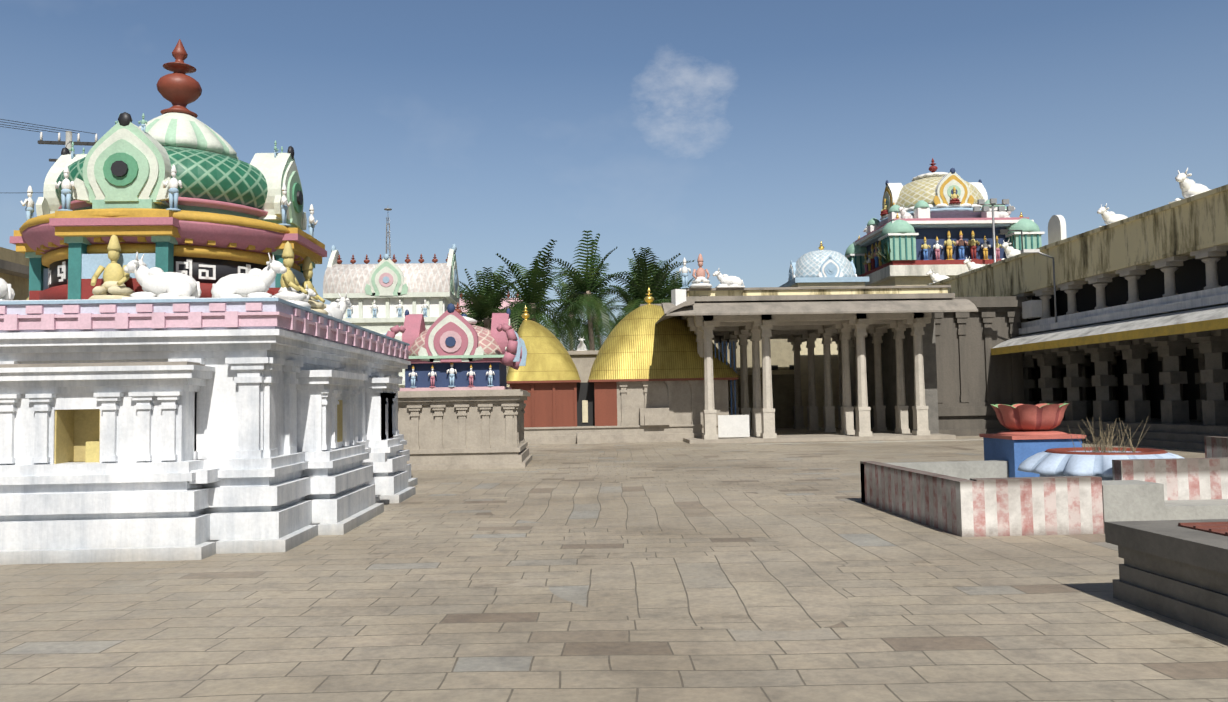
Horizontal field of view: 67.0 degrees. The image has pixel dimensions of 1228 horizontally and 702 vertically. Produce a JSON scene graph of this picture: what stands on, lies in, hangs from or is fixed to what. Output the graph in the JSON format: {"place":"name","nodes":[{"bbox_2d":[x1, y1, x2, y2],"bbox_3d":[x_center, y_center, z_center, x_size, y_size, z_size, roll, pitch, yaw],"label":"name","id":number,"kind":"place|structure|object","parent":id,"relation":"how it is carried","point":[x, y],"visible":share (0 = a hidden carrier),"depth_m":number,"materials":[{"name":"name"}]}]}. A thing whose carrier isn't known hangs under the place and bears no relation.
{"place":"outdoors","nodes":[
{"label":"outdoors","id":0,"kind":"place"},
{"bbox_2d":[0,247,28,299],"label":"wall","id":1,"kind":"structure","parent":0,"point":[14,269],"depth_m":32.36,"materials":[{"name":"stone"}]},
{"bbox_2d":[455,291,522,386],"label":"distant sala roof","id":2,"kind":"structure","parent":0,"point":[505,303],"depth_m":92.93,"materials":[{"name":"beige paint"}]},
{"bbox_2d":[0,436,1227,701],"bbox_3d":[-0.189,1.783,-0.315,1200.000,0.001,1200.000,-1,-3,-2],"label":"courtyard ground","id":3,"kind":"structure","parent":0,"point":[686,572],"depth_m":8.21,"materials":[{"name":"beige stone"}]},
{"bbox_2d":[0,119,97,192],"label":"electric pole","id":4,"kind":"object","parent":3,"relation":"on","point":[67,143],"visible":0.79,"depth_m":31.43,"materials":[{"name":"metal"}]},
{"bbox_2d":[0,39,417,564],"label":"temple shrine","id":5,"kind":"object","parent":3,"relation":"on","point":[191,368],"visible":1,"depth_m":12.13,"materials":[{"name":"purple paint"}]},
{"bbox_2d":[384,208,391,258],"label":"lattice mast","id":6,"kind":"object","parent":3,"relation":"on","point":[388,219],"visible":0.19,"depth_m":74.73,"materials":[{"name":"grey metal"}]},
{"bbox_2d":[323,244,459,387],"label":"temple building","id":7,"kind":"structure","parent":3,"relation":"on","point":[385,293],"depth_m":59.26,"materials":[{"name":"beige paint"}]},
{"bbox_2d":[385,302,531,469],"bbox_3d":[-4.701,0.959,28.019,4.200,4.916,4.200,-1,-3,-2],"label":"stone shrine","id":8,"kind":"object","parent":3,"relation":"on","point":[461,405],"visible":0.9,"depth_m":26.23,"materials":[{"name":"beige stone"}]},
{"bbox_2d":[459,269,513,325],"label":"palm tree","id":9,"kind":"object","parent":3,"relation":"on","point":[467,314],"visible":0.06,"depth_m":83.93,"materials":[{"name":"green plant"}]},
{"bbox_2d":[454,265,526,329],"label":"palm tree","id":10,"kind":"object","parent":3,"relation":"on","point":[487,300],"visible":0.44,"depth_m":71.60,"materials":[{"name":"green plant"}]},
{"bbox_2d":[501,279,553,366],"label":"palm tree","id":11,"kind":"object","parent":3,"relation":"on","point":[520,301],"visible":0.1,"depth_m":91.00,"materials":[{"name":"green plant"}]},
{"bbox_2d":[474,239,585,350],"bbox_3d":[-5.609,-1.078,64.828,7.504,13.075,6.914,1,-4,-36],"label":"palm tree","id":12,"kind":"object","parent":3,"relation":"on","point":[531,296],"visible":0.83,"depth_m":64.50,"materials":[{"name":"green plant"}]},
{"bbox_2d":[542,268,604,350],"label":"palm tree","id":13,"kind":"object","parent":3,"relation":"on","point":[565,289],"visible":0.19,"depth_m":83.33,"materials":[{"name":"green plant"}]},
{"bbox_2d":[551,230,641,350],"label":"palm tree","id":14,"kind":"object","parent":3,"relation":"on","point":[586,284],"visible":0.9,"depth_m":70.05,"materials":[{"name":"green plant"}]},
{"bbox_2d":[569,273,624,350],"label":"palm tree","id":15,"kind":"object","parent":3,"relation":"on","point":[608,303],"visible":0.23,"depth_m":94.99,"materials":[{"name":"green plant"}]},
{"bbox_2d":[606,270,639,332],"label":"palm tree","id":16,"kind":"object","parent":3,"relation":"on","point":[616,287],"visible":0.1,"depth_m":89.38,"materials":[{"name":"green plant"}]},
{"bbox_2d":[507,288,740,443],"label":"gold roofed shrines","id":17,"kind":"object","parent":3,"relation":"on","point":[638,376],"visible":0.98,"depth_m":41.41,"materials":[{"name":"gold metal"}]},
{"bbox_2d":[596,247,693,327],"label":"palm tree","id":18,"kind":"object","parent":3,"relation":"on","point":[655,278],"visible":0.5,"depth_m":70.30,"materials":[{"name":"green plant"}]},
{"bbox_2d":[614,264,681,326],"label":"palm tree","id":19,"kind":"object","parent":3,"relation":"on","point":[667,290],"visible":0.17,"depth_m":80.06,"materials":[{"name":"green plant"}]},
{"bbox_2d":[665,271,693,298],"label":"palm tree","id":20,"kind":"object","parent":3,"relation":"on","point":[674,278],"visible":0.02,"depth_m":95.64,"materials":[{"name":"green plant"}]},
{"bbox_2d":[779,241,868,427],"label":"pale dome","id":21,"kind":"structure","parent":3,"relation":"on","point":[820,267],"depth_m":54.49,"materials":[{"name":"beige paint"}]},
{"bbox_2d":[639,254,1028,443],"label":"pillared hall","id":22,"kind":"structure","parent":3,"relation":"on","point":[918,362],"depth_m":41.96,"materials":[{"name":"beige stone"}]},
{"bbox_2d":[747,439,982,444],"bbox_3d":[11.071,3.663,37.514,11.500,0.004,0.400,-1,-3,-2],"label":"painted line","id":23,"kind":"object","parent":3,"relation":"on","point":[880,441],"visible":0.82,"depth_m":37.43,"materials":[{"name":"paint"}]},
{"bbox_2d":[845,158,1044,285],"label":"temple tower","id":24,"kind":"structure","parent":3,"relation":"on","point":[924,226],"depth_m":61.33,"materials":[{"name":"multicoloured paint"}]},
{"bbox_2d":[973,198,1013,262],"bbox_3d":[24.371,-2.568,58.991,2.580,14.350,0.330,-1,-3,-2],"label":"floodlight mast","id":25,"kind":"object","parent":3,"relation":"on","point":[993,201],"visible":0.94,"depth_m":59.23,"materials":[{"name":"grey metal"}]},
{"bbox_2d":[979,403,1085,477],"bbox_3d":[7.349,1.748,16.324,1.288,1.635,1.281,-1,-3,-2],"label":"lotus pedestal","id":26,"kind":"object","parent":3,"relation":"on","point":[1031,432],"visible":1,"depth_m":15.88,"materials":[{"name":"blue paint"}]},
{"bbox_2d":[860,436,1227,536],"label":"striped enclosure walls","id":27,"kind":"structure","parent":3,"relation":"on","point":[975,498],"depth_m":12.17,"materials":[{"name":"concrete"}]},
{"bbox_2d":[926,168,1227,450],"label":"temple building","id":28,"kind":"structure","parent":3,"relation":"on","point":[1124,318],"depth_m":34.74,"materials":[{"name":"grey stone"}]},
{"bbox_2d":[1018,416,1183,480],"bbox_3d":[7.548,1.724,14.228,2.495,1.446,2.512,-1,-3,-2],"label":"lotus basin","id":29,"kind":"object","parent":3,"relation":"on","point":[1080,461],"visible":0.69,"depth_m":13.77,"materials":[{"name":"white paint"}]},
{"bbox_2d":[1105,519,1227,638],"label":"stone platform","id":30,"kind":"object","parent":3,"relation":"on","point":[1176,570],"visible":1,"depth_m":7.40,"materials":[{"name":"grey stone"}]},
{"bbox_2d":[0,0,1227,349],"label":"sky","id":31,"kind":"structure","parent":0,"point":[744,136],"materials":[{"name":"blue"}]}
]}

